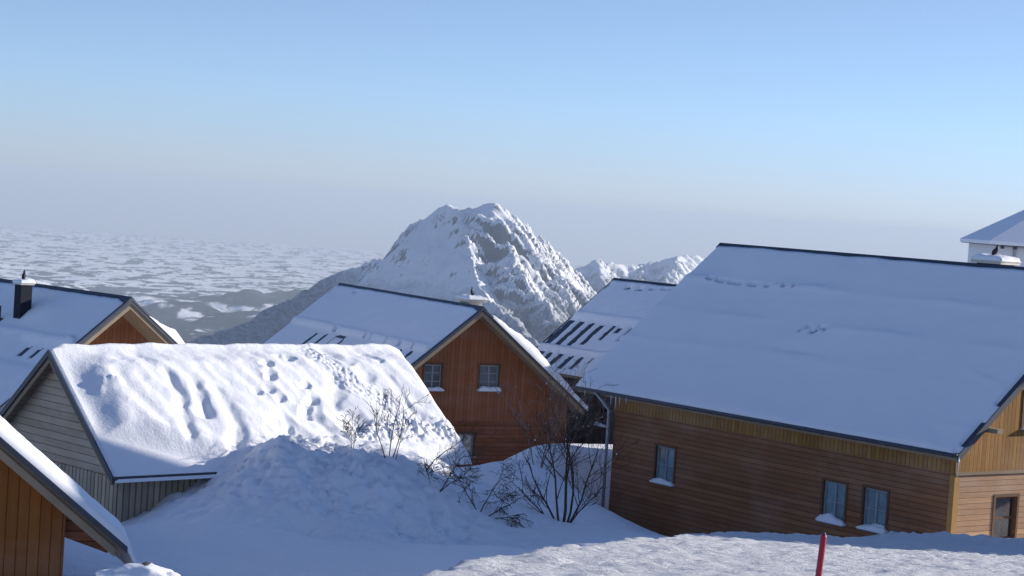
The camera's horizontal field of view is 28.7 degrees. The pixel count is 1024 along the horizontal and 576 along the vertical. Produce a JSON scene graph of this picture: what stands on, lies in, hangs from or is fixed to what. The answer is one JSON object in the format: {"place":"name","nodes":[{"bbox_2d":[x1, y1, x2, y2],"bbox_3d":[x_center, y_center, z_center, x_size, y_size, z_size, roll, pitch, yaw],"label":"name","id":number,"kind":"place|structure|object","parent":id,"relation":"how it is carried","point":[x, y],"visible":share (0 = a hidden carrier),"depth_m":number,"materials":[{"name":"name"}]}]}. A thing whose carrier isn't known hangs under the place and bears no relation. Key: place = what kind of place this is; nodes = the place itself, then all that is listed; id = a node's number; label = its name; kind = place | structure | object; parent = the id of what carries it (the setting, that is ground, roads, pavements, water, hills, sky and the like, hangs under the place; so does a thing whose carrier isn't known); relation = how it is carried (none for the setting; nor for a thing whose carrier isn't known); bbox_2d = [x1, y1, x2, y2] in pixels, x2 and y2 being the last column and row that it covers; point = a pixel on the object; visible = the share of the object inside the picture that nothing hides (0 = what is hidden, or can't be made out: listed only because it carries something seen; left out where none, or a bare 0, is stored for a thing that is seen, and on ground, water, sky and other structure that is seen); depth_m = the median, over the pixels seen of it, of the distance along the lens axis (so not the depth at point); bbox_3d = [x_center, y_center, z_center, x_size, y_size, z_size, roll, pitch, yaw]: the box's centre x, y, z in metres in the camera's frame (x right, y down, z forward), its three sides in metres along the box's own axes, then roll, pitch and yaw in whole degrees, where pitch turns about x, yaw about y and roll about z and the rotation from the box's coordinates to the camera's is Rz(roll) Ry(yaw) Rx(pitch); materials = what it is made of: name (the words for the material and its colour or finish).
{"place":"outdoors","nodes":[
{"label":"outdoors","id":0,"kind":"place"},
{"bbox_2d":[0,225,585,342],"bbox_3d":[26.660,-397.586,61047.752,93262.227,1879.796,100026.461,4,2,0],"label":"valley plain","id":1,"kind":"structure","parent":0,"point":[188,290],"depth_m":37932.05,"materials":[{"name":"white snow"}]},
{"bbox_2d":[189,203,596,346],"bbox_3d":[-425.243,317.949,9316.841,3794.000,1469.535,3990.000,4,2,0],"label":"mountain","id":2,"kind":"structure","parent":0,"point":[524,280],"depth_m":8785.37,"materials":[{"name":"white snow"}]},
{"bbox_2d":[0,0,1023,265],"label":"sky","id":3,"kind":"structure","parent":0,"point":[625,132],"materials":[{"name":"blue"}]},
{"bbox_2d":[62,434,1023,575],"bbox_3d":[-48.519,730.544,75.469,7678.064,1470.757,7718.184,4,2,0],"label":"snow ground","id":4,"kind":"structure","parent":0,"point":[299,505],"depth_m":41.67,"materials":[{"name":"white snow"}]},
{"bbox_2d":[0,416,137,575],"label":"timber house","id":5,"kind":"structure","parent":4,"relation":"on","point":[47,506],"depth_m":30.07,"materials":[{"name":"wood"}]},
{"bbox_2d":[0,278,183,409],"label":"timber house","id":6,"kind":"structure","parent":4,"relation":"on","point":[37,321],"depth_m":66.87,"materials":[{"name":"metal"}]},
{"bbox_2d":[95,569,114,575],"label":"snow capped rock","id":7,"kind":"object","parent":4,"relation":"on","point":[108,572],"visible":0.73,"depth_m":26.59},
{"bbox_2d":[113,562,173,575],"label":"snow capped rock","id":8,"kind":"object","parent":4,"relation":"on","point":[141,569],"visible":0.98,"depth_m":26.51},
{"bbox_2d":[166,571,180,575],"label":"snow capped rock","id":9,"kind":"object","parent":4,"relation":"on","point":[170,573],"visible":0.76,"depth_m":26.61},
{"bbox_2d":[0,343,471,521],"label":"shed","id":10,"kind":"structure","parent":4,"relation":"on","point":[122,432],"depth_m":47.03,"materials":[{"name":"wood"}]},
{"bbox_2d":[336,406,373,448],"bbox_3d":[-3.716,3.384,47.250,0.909,1.283,0.949,4,2,0],"label":"bare shrub","id":11,"kind":"object","parent":4,"relation":"on","point":[351,429],"visible":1,"depth_m":47.14,"materials":[{"name":"brown plant"}]},
{"bbox_2d":[363,383,431,458],"bbox_3d":[-2.698,3.299,47.614,1.542,2.014,1.306,6,3,43],"label":"bare shrub","id":12,"kind":"object","parent":4,"relation":"on","point":[382,418],"visible":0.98,"depth_m":47.67,"materials":[{"name":"brown plant"}]},
{"bbox_2d":[263,283,587,466],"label":"timber house","id":13,"kind":"structure","parent":4,"relation":"on","point":[447,348],"depth_m":75.66,"materials":[{"name":"wood"}]},
{"bbox_2d":[422,362,443,391],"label":"window","id":14,"kind":"structure","parent":13,"relation":"in","point":[432,376],"depth_m":74.24,"materials":[{"name":"grey glass"}]},
{"bbox_2d":[456,432,475,457],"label":"window","id":15,"kind":"structure","parent":13,"relation":"in","point":[470,449],"depth_m":75.21,"materials":[{"name":"grey glass"}]},
{"bbox_2d":[477,363,500,391],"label":"window","id":16,"kind":"structure","parent":13,"relation":"in","point":[484,378],"depth_m":75.34,"materials":[{"name":"grey glass"}]},
{"bbox_2d":[417,440,491,491],"bbox_3d":[-1.329,4.172,46.151,1.760,1.399,1.216,4,2,0],"label":"bare shrub","id":17,"kind":"object","parent":4,"relation":"on","point":[443,487],"visible":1,"depth_m":46.27,"materials":[{"name":"brown plant"}]},
{"bbox_2d":[426,420,497,482],"bbox_3d":[-1.262,3.845,47.186,1.367,1.640,1.518,2,3,-36],"label":"bare shrub","id":18,"kind":"object","parent":4,"relation":"on","point":[460,447],"visible":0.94,"depth_m":47.18,"materials":[{"name":"brown plant"}]},
{"bbox_2d":[416,452,543,527],"bbox_3d":[-0.879,5.058,47.522,3.448,2.323,1.682,4,2,-8],"label":"bare shrub","id":19,"kind":"object","parent":4,"relation":"on","point":[501,500],"visible":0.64,"depth_m":47.61,"materials":[{"name":"brown plant"}]},
{"bbox_2d":[471,351,612,469],"bbox_3d":[1.355,3.801,60.668,4.048,4.016,3.580,5,3,35],"label":"bare shrub","id":20,"kind":"object","parent":4,"relation":"on","point":[551,418],"visible":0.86,"depth_m":60.18,"materials":[{"name":"dark bare bark"}]},
{"bbox_2d":[490,374,639,522],"bbox_3d":[1.389,4.113,49.813,3.003,3.881,3.839,5,3,35],"label":"bare shrub","id":21,"kind":"object","parent":4,"relation":"on","point":[567,436],"visible":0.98,"depth_m":49.59,"materials":[{"name":"brown plant"}]},
{"bbox_2d":[536,278,676,443],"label":"timber house","id":22,"kind":"structure","parent":4,"relation":"on","point":[597,327],"depth_m":82.45,"materials":[{"name":"metal"}]},
{"bbox_2d":[594,407,606,427],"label":"window","id":23,"kind":"structure","parent":22,"relation":"in","point":[603,424],"depth_m":79.39,"materials":[{"name":"grey glass"}]},
{"bbox_2d":[572,243,1023,537],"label":"timber house","id":24,"kind":"structure","parent":4,"relation":"on","point":[760,389],"depth_m":56.41,"materials":[{"name":"wood"}]},
{"bbox_2d":[649,442,676,486],"bbox_3d":[4.531,5.245,59.399,0.245,1.205,1.000,2,3,-37],"label":"window","id":25,"kind":"structure","parent":24,"relation":"in","point":[666,460],"depth_m":59.44,"materials":[{"name":"teal glass"}]},
{"bbox_2d":[815,477,847,526],"bbox_3d":[8.658,5.759,53.855,0.245,1.205,1.000,2,3,-37],"label":"window","id":26,"kind":"structure","parent":24,"relation":"in","point":[836,491],"depth_m":53.88,"materials":[{"name":"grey glass"}]},
{"bbox_2d":[856,484,889,533],"bbox_3d":[9.548,5.827,52.662,0.245,1.205,1.000,2,3,-37],"label":"window","id":27,"kind":"structure","parent":24,"relation":"in","point":[876,501],"depth_m":52.70,"materials":[{"name":"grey glass"}]},
{"bbox_2d":[991,244,998,254],"bbox_3d":[13.850,-1.062,57.283,0.237,0.405,0.132,3,2,-15],"label":"black bird","id":28,"kind":"object","parent":24,"relation":"on","point":[994,251],"visible":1,"depth_m":57.24},
{"bbox_2d":[991,493,1019,537],"bbox_3d":[12.728,5.929,51.828,1.010,1.215,0.157,2,3,-37],"label":"window","id":29,"kind":"structure","parent":24,"relation":"in","point":[1003,504],"depth_m":51.91,"materials":[{"name":"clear glass"}]},
{"bbox_2d":[1020,392,1023,430],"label":"window","id":30,"kind":"structure","parent":24,"relation":"in","point":[1022,419],"depth_m":51.85,"materials":[{"name":"teal glass"}]},
{"bbox_2d":[815,532,826,575],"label":"marker pole","id":31,"kind":"object","parent":4,"relation":"on","point":[821,553],"visible":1,"depth_m":8.04,"materials":[{"name":"red paint"}]},
{"bbox_2d":[960,210,1023,266],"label":"white house","id":32,"kind":"structure","parent":4,"relation":"on","point":[1006,234],"depth_m":89.68,"materials":[{"name":"metal"}]},
{"bbox_2d":[575,255,706,292],"bbox_3d":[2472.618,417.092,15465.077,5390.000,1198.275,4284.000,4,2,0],"label":"mountain range","id":33,"kind":"structure","parent":0,"point":[598,274],"depth_m":15035.87,"materials":[{"name":"white snow"}]}
]}

